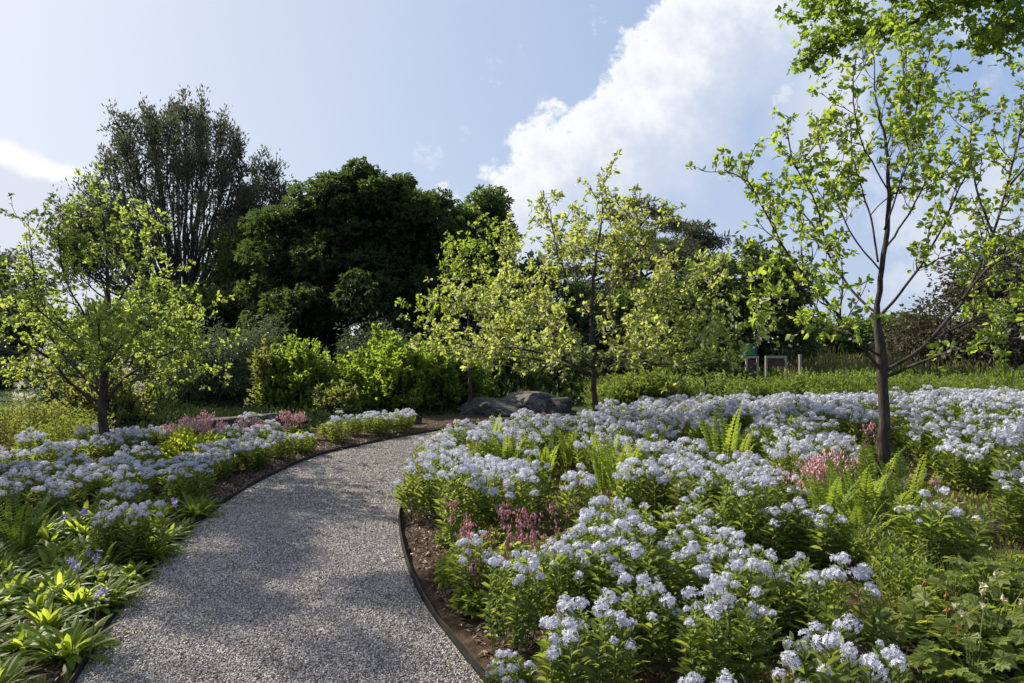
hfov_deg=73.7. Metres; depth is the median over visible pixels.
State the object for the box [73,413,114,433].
meadow plant
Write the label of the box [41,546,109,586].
strap leaf clump
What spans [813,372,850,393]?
meadow plant
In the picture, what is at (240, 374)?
willow shrub
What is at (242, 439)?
bluestar clump
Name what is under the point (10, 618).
strap leaf clump
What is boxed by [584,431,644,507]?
fern
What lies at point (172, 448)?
lime mound
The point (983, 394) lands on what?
bluestar clump
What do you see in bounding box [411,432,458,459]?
bluestar clump
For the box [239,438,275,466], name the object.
bluestar clump
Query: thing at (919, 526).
bluestar clump
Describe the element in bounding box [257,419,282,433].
bluestar clump
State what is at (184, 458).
bluestar clump
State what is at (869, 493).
fern
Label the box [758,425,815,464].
bluestar clump
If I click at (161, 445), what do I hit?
pink flower plant
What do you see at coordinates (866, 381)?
meadow plant
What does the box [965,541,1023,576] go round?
grass tuft
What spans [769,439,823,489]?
bluestar clump
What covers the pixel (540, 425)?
bluestar clump
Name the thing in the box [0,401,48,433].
meadow plant
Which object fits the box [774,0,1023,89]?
maple tree
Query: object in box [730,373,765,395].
meadow plant
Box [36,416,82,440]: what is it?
meadow plant
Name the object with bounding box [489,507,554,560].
pink flower plant
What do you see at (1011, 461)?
bluestar clump
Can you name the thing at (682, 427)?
bluestar clump
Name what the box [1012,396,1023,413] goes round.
bluestar clump
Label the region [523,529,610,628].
bluestar clump
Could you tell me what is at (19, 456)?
bluestar clump
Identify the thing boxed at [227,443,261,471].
bluestar clump
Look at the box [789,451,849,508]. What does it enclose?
pink flower plant
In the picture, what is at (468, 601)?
clump
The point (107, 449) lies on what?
bluestar clump
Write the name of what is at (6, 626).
strap leaf clump
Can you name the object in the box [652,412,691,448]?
bluestar clump
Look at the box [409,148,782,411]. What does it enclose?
young tree
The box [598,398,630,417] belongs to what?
bluestar clump
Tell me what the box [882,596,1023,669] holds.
lobed leaf plant
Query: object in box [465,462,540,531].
bluestar clump
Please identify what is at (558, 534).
pink flower plant
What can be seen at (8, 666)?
strap leaf clump
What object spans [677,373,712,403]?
meadow plant
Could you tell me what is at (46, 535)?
strap leaf clump
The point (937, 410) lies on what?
bluestar clump
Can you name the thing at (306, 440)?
bluestar clump
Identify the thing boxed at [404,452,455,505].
bluestar clump
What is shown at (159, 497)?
strap leaf clump
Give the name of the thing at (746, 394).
bluestar clump
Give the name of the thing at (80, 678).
path
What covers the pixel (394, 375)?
round shrub
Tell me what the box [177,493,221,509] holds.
strap leaf clump
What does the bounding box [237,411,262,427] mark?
bluestar clump
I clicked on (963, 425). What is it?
bluestar clump
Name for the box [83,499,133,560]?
bluestar clump
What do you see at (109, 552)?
strap leaf clump
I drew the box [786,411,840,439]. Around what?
bluestar clump
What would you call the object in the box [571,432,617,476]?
bluestar clump
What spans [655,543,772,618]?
bluestar clump
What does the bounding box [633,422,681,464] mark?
bluestar clump
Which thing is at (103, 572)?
strap leaf clump
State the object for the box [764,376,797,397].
meadow plant
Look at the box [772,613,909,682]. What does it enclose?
bluestar clump
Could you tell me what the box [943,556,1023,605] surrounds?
lobed leaf plant
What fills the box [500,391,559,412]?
boulder
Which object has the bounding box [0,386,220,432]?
lawn grass
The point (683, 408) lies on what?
bluestar clump
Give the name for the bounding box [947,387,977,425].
bluestar clump
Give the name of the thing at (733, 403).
bluestar clump
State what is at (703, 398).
bluestar clump
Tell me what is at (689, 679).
bluestar clump
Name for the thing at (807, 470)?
pink flower plant
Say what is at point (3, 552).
strap leaf clump
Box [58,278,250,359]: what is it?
broadleaf tree
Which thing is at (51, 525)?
strap leaf clump
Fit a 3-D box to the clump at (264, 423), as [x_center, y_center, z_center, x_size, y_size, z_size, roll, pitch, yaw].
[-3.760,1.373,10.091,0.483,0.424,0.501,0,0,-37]
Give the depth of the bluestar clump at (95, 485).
6.41 m
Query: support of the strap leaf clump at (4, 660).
on the ground at (464, 636)
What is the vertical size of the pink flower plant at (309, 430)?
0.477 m
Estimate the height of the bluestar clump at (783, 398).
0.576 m
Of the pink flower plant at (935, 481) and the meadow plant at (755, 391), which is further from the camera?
the meadow plant at (755, 391)
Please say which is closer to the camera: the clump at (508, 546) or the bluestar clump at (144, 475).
the clump at (508, 546)
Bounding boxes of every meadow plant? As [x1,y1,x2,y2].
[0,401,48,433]
[0,402,16,422]
[0,412,21,450]
[0,413,30,442]
[5,395,52,422]
[12,421,64,448]
[29,400,79,431]
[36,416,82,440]
[55,421,95,448]
[56,407,108,429]
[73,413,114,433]
[570,373,604,395]
[580,383,615,409]
[584,378,621,402]
[596,373,622,390]
[604,370,645,405]
[624,381,669,399]
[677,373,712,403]
[682,373,703,384]
[698,367,740,394]
[711,380,749,399]
[724,377,763,399]
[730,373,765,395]
[750,370,799,392]
[756,378,794,397]
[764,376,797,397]
[780,369,822,392]
[792,371,829,394]
[800,383,835,397]
[810,372,860,393]
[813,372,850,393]
[818,371,864,395]
[842,367,876,393]
[853,373,891,392]
[859,380,904,395]
[875,375,918,391]
[888,373,926,395]
[904,370,944,391]
[913,372,957,390]
[934,376,978,390]
[942,370,975,384]
[944,378,990,392]
[954,378,992,393]
[970,374,1006,391]
[1003,374,1023,391]
[1008,381,1023,391]
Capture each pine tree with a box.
[541,195,704,303]
[630,219,754,341]
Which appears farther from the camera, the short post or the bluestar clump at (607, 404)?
the short post
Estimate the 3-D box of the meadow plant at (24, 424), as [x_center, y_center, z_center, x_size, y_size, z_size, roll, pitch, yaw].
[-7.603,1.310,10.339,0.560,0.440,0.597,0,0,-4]
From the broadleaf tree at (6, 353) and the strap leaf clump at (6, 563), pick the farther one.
the broadleaf tree at (6, 353)
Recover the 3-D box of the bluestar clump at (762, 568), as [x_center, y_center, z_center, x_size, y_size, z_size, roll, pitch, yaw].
[1.224,1.284,3.435,0.400,0.541,0.450,0,0,-18]
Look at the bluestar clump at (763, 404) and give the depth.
10.06 m
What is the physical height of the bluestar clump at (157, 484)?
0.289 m
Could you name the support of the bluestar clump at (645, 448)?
on the ground at (464, 636)
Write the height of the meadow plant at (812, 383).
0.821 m
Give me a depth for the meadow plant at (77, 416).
11.11 m
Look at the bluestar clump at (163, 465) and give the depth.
7.14 m
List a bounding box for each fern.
[0,480,65,556]
[476,413,504,436]
[488,426,528,462]
[509,452,533,474]
[529,434,559,483]
[554,425,579,469]
[583,427,622,495]
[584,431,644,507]
[639,423,666,463]
[693,405,741,468]
[717,420,755,458]
[777,406,803,431]
[795,458,862,549]
[796,452,884,524]
[813,487,904,562]
[821,458,891,527]
[835,463,926,535]
[846,433,906,510]
[872,448,927,521]
[900,469,956,506]
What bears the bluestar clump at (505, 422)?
on the ground at (464, 636)
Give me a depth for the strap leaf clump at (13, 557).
4.74 m
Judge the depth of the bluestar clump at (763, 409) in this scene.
9.58 m
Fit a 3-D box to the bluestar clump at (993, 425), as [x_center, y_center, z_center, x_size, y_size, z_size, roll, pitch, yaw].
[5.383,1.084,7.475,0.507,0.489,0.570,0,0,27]
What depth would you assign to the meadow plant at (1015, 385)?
15.55 m
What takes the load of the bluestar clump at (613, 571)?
on the ground at (464, 636)
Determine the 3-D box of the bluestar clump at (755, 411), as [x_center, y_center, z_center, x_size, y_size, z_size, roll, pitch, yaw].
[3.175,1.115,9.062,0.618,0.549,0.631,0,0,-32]
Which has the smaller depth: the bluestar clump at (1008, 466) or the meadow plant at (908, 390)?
the bluestar clump at (1008, 466)
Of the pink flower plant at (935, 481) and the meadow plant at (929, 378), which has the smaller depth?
the pink flower plant at (935, 481)
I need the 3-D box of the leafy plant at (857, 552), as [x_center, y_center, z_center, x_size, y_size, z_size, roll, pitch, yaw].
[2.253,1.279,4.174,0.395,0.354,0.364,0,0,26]
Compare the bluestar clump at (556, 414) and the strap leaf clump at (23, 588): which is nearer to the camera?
the strap leaf clump at (23, 588)
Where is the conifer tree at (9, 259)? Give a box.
[0,244,76,318]
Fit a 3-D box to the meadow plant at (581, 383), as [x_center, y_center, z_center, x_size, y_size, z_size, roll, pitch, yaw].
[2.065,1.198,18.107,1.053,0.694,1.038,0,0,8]
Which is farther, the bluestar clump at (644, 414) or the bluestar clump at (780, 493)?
the bluestar clump at (644, 414)
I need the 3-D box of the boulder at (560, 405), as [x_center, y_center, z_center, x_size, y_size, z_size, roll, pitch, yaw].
[0.975,1.477,15.345,0.861,0.463,0.723,0,0,-29]
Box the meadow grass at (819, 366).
[760,340,1023,377]
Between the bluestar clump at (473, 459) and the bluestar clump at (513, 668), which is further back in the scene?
the bluestar clump at (473, 459)
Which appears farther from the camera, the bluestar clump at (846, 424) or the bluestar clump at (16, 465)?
the bluestar clump at (846, 424)
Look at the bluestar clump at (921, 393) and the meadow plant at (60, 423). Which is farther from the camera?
the bluestar clump at (921, 393)
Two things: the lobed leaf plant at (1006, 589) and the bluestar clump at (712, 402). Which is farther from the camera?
the bluestar clump at (712, 402)
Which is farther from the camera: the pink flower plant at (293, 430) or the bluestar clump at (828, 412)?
the pink flower plant at (293, 430)
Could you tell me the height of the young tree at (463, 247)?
4.646 m
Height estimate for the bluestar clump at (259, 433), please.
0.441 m
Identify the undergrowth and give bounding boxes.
[27,396,500,439]
[52,362,819,405]
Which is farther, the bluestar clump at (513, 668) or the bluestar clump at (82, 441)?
the bluestar clump at (82, 441)
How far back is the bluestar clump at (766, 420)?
8.00 m
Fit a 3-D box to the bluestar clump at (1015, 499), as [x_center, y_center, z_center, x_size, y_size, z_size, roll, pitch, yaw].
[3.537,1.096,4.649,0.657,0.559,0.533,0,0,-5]
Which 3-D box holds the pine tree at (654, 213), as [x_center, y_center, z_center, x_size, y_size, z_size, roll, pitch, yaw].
[6.144,-2.987,36.543,11.198,9.169,11.816,0,0,0]
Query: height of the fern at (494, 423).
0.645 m
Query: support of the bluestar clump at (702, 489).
on the ground at (464, 636)
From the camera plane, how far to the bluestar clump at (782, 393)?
13.36 m
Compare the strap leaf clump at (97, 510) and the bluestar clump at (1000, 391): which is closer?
the strap leaf clump at (97, 510)
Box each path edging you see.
[67,413,580,682]
[399,494,489,680]
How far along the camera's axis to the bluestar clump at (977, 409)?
9.28 m
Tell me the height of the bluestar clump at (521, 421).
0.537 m
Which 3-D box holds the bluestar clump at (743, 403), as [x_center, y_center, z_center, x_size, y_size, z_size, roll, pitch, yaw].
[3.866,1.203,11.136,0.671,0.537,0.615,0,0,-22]
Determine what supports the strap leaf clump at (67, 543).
on the ground at (464, 636)
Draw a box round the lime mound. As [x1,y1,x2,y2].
[158,424,228,462]
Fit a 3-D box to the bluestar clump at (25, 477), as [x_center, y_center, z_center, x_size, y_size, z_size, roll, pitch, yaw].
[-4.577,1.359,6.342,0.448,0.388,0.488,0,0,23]
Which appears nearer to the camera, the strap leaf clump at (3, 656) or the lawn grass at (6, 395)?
the strap leaf clump at (3, 656)
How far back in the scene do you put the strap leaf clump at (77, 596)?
3.98 m
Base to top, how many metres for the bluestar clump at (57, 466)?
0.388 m
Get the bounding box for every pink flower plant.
[155,422,194,455]
[170,415,205,444]
[177,410,214,435]
[197,417,231,449]
[234,415,265,442]
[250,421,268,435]
[276,409,306,436]
[289,412,315,437]
[433,496,468,549]
[445,512,475,553]
[476,502,530,550]
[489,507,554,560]
[509,528,561,589]
[539,502,577,556]
[770,463,830,518]
[785,458,828,489]
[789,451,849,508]
[814,446,866,503]
[860,425,876,464]
[865,422,900,469]
[904,473,949,535]
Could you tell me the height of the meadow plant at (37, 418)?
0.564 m
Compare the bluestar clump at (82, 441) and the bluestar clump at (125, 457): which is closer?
the bluestar clump at (125, 457)
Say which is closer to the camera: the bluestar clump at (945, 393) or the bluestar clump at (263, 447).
the bluestar clump at (263, 447)
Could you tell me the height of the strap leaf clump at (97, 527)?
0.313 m
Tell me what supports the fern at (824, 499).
on the ground at (464, 636)
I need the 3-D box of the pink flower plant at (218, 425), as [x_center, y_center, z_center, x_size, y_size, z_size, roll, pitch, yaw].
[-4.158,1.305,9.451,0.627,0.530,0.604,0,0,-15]
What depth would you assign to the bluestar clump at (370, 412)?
11.85 m
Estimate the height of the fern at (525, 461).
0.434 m
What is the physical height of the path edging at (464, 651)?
0.110 m
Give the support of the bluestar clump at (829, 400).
on the ground at (464, 636)
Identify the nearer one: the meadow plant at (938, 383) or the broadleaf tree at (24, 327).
the meadow plant at (938, 383)
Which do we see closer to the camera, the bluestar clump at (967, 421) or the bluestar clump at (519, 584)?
the bluestar clump at (519, 584)
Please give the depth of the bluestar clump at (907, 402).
10.60 m
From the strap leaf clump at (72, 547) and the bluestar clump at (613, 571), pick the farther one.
the strap leaf clump at (72, 547)
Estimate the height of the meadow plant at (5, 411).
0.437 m
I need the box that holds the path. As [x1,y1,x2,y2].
[75,415,581,682]
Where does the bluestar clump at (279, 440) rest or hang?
on the ground at (464, 636)
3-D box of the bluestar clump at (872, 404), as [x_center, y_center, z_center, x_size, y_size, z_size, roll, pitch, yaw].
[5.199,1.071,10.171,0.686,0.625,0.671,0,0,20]
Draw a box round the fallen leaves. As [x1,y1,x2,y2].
[105,433,470,681]
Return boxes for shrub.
[9,325,143,410]
[39,357,156,425]
[145,313,289,403]
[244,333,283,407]
[253,329,340,409]
[310,379,362,415]
[332,311,421,362]
[333,323,457,410]
[425,335,498,409]
[471,336,549,390]
[531,343,607,392]
[613,366,688,404]
[659,348,762,383]
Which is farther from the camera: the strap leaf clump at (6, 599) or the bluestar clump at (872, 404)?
the bluestar clump at (872, 404)
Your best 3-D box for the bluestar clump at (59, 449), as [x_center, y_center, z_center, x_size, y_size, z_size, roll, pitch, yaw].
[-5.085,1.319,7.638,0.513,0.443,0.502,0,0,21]
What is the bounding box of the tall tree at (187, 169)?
[34,84,296,314]
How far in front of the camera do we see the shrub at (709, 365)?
19.70 m
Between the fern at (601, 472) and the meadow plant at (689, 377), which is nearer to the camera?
the fern at (601, 472)
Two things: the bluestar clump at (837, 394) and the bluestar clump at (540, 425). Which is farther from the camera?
the bluestar clump at (837, 394)
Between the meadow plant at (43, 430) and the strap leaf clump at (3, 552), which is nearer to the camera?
the strap leaf clump at (3, 552)
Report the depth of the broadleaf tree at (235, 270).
31.84 m
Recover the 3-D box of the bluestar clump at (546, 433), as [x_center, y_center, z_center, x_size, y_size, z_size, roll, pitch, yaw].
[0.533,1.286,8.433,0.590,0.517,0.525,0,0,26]
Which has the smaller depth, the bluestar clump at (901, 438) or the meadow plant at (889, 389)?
the bluestar clump at (901, 438)
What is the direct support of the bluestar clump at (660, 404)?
on the ground at (464, 636)
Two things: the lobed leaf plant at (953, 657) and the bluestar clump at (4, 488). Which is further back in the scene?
the bluestar clump at (4, 488)
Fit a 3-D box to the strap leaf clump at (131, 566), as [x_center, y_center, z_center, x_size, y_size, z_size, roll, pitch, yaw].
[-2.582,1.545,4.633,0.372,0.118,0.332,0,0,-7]
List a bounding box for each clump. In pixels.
[0,448,42,464]
[0,450,10,467]
[0,459,48,491]
[0,462,33,477]
[0,468,50,505]
[0,477,26,519]
[0,539,27,564]
[0,542,44,580]
[0,548,39,572]
[0,560,101,611]
[0,562,35,579]
[0,565,49,591]
[0,583,36,615]
[0,583,66,617]
[0,587,20,614]
[0,592,105,641]
[0,607,29,627]
[0,615,25,646]
[0,620,73,658]
[0,633,19,659]
[0,650,52,682]
[0,656,38,682]
[2,570,85,600]
[9,586,128,682]
[11,427,48,456]
[14,511,80,541]
[14,543,82,576]
[17,533,81,558]
[20,516,80,551]
[21,479,91,518]
[27,509,89,552]
[28,460,71,495]
[29,441,80,477]
[32,546,110,578]
[39,574,132,621]
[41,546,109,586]
[42,464,112,507]
[42,507,92,529]
[44,534,102,558]
[45,440,81,464]
[45,549,140,615]
[51,512,99,540]
[53,499,98,517]
[53,539,150,573]
[56,452,99,477]
[58,501,125,530]
[63,439,90,461]
[73,422,113,448]
[73,557,128,585]
[74,543,127,562]
[76,508,102,544]
[77,454,137,495]
[81,432,123,469]
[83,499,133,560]
[88,573,157,608]
[89,481,154,510]
[97,428,142,458]
[100,454,140,488]
[101,462,155,499]
[101,502,154,563]
[103,559,160,585]
[108,562,163,579]
[114,441,163,470]
[116,425,145,433]
[116,533,180,566]
[117,522,188,557]
[122,469,165,494]
[124,432,153,451]
[128,499,172,564]
[129,485,159,516]
[138,424,175,449]
[138,500,170,513]
[140,458,184,491]
[148,508,184,527]
[149,496,195,517]
[150,502,177,517]
[151,491,170,501]
[155,524,197,543]
[157,461,215,506]
[162,490,232,521]
[168,498,201,532]
[169,452,204,466]
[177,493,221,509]
[184,454,220,487]
[194,438,244,473]
[200,448,239,480]
[207,423,250,446]
[227,434,265,446]
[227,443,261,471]
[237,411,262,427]
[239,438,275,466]
[244,424,276,447]
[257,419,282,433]
[266,431,297,458]
[283,430,309,452]
[291,432,317,453]
[315,419,343,439]
[325,410,352,443]
[343,414,365,434]
[358,411,381,431]
[363,410,395,435]
[388,409,415,432]
[392,462,454,519]
[397,408,415,428]
[403,450,444,479]
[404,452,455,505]
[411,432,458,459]
[419,436,469,479]
[432,448,490,540]
[433,521,499,589]
[438,418,476,452]
[445,530,499,606]
[448,557,511,619]
[452,451,508,492]
[460,524,535,602]
[462,422,497,457]
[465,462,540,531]
[466,423,504,463]
[466,456,519,502]
[475,422,506,452]
[476,549,549,655]
[479,649,539,682]
[481,417,510,426]
[482,417,503,432]
[495,420,525,454]
[497,427,543,467]
[508,409,542,429]
[510,448,556,519]
[514,408,535,421]
[514,417,549,453]
[522,416,570,459]
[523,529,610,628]
[531,425,574,466]
[531,594,651,682]
[542,413,575,436]
[549,415,578,438]
[555,463,599,528]
[557,514,682,622]
[567,495,647,586]
[569,416,609,458]
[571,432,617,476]
[575,409,592,425]
[576,405,615,448]
[587,572,684,678]
[589,407,637,426]
[595,417,644,453]
[596,434,650,484]
[596,498,664,554]
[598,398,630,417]
[608,457,670,523]
[623,418,669,444]
[626,401,662,423]
[628,409,666,428]
[629,396,668,412]
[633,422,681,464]
[637,433,672,492]
[638,398,671,412]
[638,401,659,411]
[646,457,723,518]
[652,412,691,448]
[653,450,715,493]
[653,491,736,563]
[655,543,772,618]
[661,515,757,599]
[663,394,697,409]
[665,467,744,528]
[667,409,709,450]
[667,436,715,477]
[668,403,702,416]
[670,399,701,411]
[671,573,785,682]
[677,668,736,682]
[686,414,730,456]
[691,392,721,404]
[692,402,742,439]
[701,399,732,411]
[702,398,751,427]
[706,450,773,481]
[708,470,780,556]
[710,460,775,512]
[710,539,798,655]
[720,394,748,403]
[728,406,772,441]
[733,464,811,542]
[736,399,756,406]
[736,420,785,466]
[737,390,755,400]
[743,418,782,455]
[747,399,778,413]
[747,549,834,638]
[748,401,782,416]
[748,402,777,426]
[748,411,791,438]
[750,496,848,569]
[757,393,777,401]
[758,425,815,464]
[763,434,811,476]
[764,395,786,406]
[768,391,794,399]
[768,394,794,402]
[768,406,801,425]
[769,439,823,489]
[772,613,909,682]
[776,396,813,422]
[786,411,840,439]
[790,551,899,677]
[791,422,827,443]
[799,403,841,422]
[799,432,867,483]
[801,392,821,399]
[804,397,839,429]
[806,430,858,457]
[809,393,847,405]
[825,398,863,417]
[827,392,848,398]
[830,403,878,451]
[832,404,878,441]
[839,393,877,411]
[850,391,870,396]
[858,390,877,399]
[861,410,901,437]
[872,391,906,411]
[883,486,998,573]
[889,416,932,454]
[890,386,906,395]
[890,396,921,416]
[891,406,939,444]
[896,400,953,422]
[906,415,977,474]
[910,386,943,408]
[912,411,947,427]
[913,393,957,424]
[914,384,940,398]
[925,441,994,493]
[927,435,985,479]
[929,387,960,399]
[933,395,971,428]
[938,414,985,437]
[941,423,990,470]
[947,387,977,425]
[956,396,1011,423]
[958,391,1010,410]
[958,411,1014,430]
[961,388,990,395]
[970,419,1023,480]
[979,419,1010,437]
[980,396,1023,417]
[985,423,1023,495]
[986,392,1023,413]
[989,461,1023,545]
[991,387,1012,395]
[993,450,1023,482]
[999,415,1023,456]
[1008,408,1023,423]
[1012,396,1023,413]
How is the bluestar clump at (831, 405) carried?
on the ground at (464, 636)
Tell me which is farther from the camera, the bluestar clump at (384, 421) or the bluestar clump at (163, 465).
the bluestar clump at (384, 421)
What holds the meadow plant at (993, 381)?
on the ground at (464, 636)
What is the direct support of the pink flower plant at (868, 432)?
on the ground at (464, 636)
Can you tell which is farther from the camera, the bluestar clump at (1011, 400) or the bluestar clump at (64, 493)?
the bluestar clump at (1011, 400)
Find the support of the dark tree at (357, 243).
on the ground at (464, 636)
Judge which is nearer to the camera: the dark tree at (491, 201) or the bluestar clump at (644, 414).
the bluestar clump at (644, 414)
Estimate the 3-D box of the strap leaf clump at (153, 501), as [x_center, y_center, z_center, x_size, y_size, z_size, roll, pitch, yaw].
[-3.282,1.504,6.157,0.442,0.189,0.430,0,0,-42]
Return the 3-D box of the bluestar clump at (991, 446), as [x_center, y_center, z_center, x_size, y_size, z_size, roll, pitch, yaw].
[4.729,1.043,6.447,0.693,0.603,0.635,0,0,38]
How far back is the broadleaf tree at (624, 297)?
25.00 m
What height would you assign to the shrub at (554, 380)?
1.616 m
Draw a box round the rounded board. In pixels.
[743,344,756,367]
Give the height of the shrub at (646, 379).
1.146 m
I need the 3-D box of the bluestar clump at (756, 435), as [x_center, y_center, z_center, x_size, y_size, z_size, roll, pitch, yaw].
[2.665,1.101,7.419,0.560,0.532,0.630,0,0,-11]
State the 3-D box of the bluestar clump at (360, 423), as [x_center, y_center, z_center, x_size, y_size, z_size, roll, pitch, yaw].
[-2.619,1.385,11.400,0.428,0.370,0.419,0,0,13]
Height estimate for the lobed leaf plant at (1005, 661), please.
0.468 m
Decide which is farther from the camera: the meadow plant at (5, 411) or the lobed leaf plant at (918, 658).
the meadow plant at (5, 411)
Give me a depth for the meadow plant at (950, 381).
18.15 m
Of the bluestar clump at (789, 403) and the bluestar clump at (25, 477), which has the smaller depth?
the bluestar clump at (25, 477)
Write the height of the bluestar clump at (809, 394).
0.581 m
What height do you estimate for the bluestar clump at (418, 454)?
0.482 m
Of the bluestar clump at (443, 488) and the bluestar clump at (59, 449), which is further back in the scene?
the bluestar clump at (59, 449)
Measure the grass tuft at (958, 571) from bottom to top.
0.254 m
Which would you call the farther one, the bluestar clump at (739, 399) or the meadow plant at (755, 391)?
the meadow plant at (755, 391)
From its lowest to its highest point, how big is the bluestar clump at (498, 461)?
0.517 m
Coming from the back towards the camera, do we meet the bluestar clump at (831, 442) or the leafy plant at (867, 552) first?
the bluestar clump at (831, 442)
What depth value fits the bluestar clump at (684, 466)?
5.56 m
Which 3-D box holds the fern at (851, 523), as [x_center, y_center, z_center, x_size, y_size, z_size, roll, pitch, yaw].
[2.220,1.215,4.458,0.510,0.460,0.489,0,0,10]
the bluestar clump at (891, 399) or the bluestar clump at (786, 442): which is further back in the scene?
the bluestar clump at (891, 399)
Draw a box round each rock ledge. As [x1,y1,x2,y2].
[132,424,185,439]
[186,412,309,436]
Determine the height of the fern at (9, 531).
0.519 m
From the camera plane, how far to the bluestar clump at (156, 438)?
9.42 m
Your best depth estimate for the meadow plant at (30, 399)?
12.33 m
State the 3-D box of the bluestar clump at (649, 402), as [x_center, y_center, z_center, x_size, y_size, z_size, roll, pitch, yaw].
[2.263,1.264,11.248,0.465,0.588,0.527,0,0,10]
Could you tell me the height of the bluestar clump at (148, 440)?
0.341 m
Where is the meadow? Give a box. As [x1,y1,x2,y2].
[621,359,1023,391]
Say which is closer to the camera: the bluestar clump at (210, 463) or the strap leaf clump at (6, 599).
the strap leaf clump at (6, 599)
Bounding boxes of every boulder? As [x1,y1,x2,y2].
[395,414,421,423]
[457,397,527,416]
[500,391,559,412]
[545,397,572,412]
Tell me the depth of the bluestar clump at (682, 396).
12.38 m
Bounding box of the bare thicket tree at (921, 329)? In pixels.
[867,224,1023,372]
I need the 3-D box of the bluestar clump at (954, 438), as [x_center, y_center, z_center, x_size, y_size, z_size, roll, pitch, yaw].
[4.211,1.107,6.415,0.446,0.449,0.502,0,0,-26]
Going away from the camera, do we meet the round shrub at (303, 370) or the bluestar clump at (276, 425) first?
the bluestar clump at (276, 425)
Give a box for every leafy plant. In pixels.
[846,518,915,580]
[861,531,931,587]
[863,543,942,613]
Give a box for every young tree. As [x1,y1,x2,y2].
[0,161,246,455]
[394,202,546,402]
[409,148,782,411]
[685,1,1023,477]
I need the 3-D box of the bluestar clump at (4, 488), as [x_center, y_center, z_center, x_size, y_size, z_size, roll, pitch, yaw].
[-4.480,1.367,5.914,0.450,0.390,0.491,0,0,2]
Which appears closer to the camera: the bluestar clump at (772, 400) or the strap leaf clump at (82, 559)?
the strap leaf clump at (82, 559)
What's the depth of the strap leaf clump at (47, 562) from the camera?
4.72 m
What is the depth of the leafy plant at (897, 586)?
3.69 m
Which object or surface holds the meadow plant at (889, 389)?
on the ground at (464, 636)
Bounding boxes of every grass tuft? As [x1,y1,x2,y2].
[903,553,990,608]
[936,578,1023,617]
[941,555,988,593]
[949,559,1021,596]
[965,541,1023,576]
[980,541,1023,597]
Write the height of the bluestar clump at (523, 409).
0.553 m
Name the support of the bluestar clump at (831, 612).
on the ground at (464, 636)
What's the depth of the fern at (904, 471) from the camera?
4.94 m
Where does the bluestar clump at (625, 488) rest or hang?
on the ground at (464, 636)
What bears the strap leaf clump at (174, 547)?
on the ground at (464, 636)
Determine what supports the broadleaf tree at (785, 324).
on the ground at (464, 636)
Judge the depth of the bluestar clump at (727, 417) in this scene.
8.96 m
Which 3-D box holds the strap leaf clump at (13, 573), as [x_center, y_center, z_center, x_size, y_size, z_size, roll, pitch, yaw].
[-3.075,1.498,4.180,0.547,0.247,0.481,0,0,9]
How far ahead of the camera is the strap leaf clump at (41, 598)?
3.95 m
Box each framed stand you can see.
[745,356,758,380]
[765,356,786,376]
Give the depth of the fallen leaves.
4.77 m
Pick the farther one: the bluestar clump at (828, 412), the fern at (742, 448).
the bluestar clump at (828, 412)
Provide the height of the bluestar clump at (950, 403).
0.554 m
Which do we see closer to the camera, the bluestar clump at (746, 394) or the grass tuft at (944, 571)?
the grass tuft at (944, 571)
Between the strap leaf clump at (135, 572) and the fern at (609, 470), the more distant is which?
the fern at (609, 470)
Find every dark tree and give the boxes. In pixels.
[231,156,499,367]
[440,184,535,346]
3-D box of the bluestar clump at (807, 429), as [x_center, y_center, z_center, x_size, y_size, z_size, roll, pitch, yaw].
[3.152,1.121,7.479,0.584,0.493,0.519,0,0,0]
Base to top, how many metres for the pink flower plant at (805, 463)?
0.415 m
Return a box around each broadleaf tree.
[0,256,65,355]
[0,340,89,388]
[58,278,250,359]
[96,331,242,389]
[192,221,262,337]
[208,332,345,379]
[460,249,623,359]
[557,273,749,374]
[678,234,826,369]
[773,309,941,358]
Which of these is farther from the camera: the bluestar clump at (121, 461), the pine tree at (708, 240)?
the pine tree at (708, 240)
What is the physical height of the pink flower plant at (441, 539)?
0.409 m
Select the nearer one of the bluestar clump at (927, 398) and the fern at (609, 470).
the fern at (609, 470)
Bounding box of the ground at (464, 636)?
[0,346,1023,682]
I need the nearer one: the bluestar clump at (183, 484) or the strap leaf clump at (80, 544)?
the strap leaf clump at (80, 544)
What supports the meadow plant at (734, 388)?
on the ground at (464, 636)
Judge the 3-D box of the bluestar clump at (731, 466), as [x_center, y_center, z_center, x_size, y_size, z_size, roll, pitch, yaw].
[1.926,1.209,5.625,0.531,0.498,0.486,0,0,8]
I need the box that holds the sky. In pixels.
[0,0,1023,342]
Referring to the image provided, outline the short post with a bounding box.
[798,354,801,374]
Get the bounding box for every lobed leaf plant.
[848,638,957,682]
[875,648,980,682]
[877,580,995,657]
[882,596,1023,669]
[885,608,998,682]
[896,601,1023,682]
[911,565,986,609]
[912,581,1023,682]
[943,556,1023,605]
[945,571,1023,673]
[967,585,1023,617]
[972,554,1023,597]
[978,598,1023,680]
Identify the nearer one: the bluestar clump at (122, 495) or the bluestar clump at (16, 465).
the bluestar clump at (122, 495)
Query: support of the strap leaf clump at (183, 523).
on the ground at (464, 636)
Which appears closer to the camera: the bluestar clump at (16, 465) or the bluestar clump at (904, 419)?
the bluestar clump at (16, 465)
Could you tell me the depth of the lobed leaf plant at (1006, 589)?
3.36 m
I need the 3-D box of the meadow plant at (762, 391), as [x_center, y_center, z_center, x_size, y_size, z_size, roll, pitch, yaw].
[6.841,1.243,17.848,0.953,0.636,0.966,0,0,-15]
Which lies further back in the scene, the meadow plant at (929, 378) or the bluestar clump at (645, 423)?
the meadow plant at (929, 378)
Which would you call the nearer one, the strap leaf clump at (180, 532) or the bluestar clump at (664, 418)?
the strap leaf clump at (180, 532)

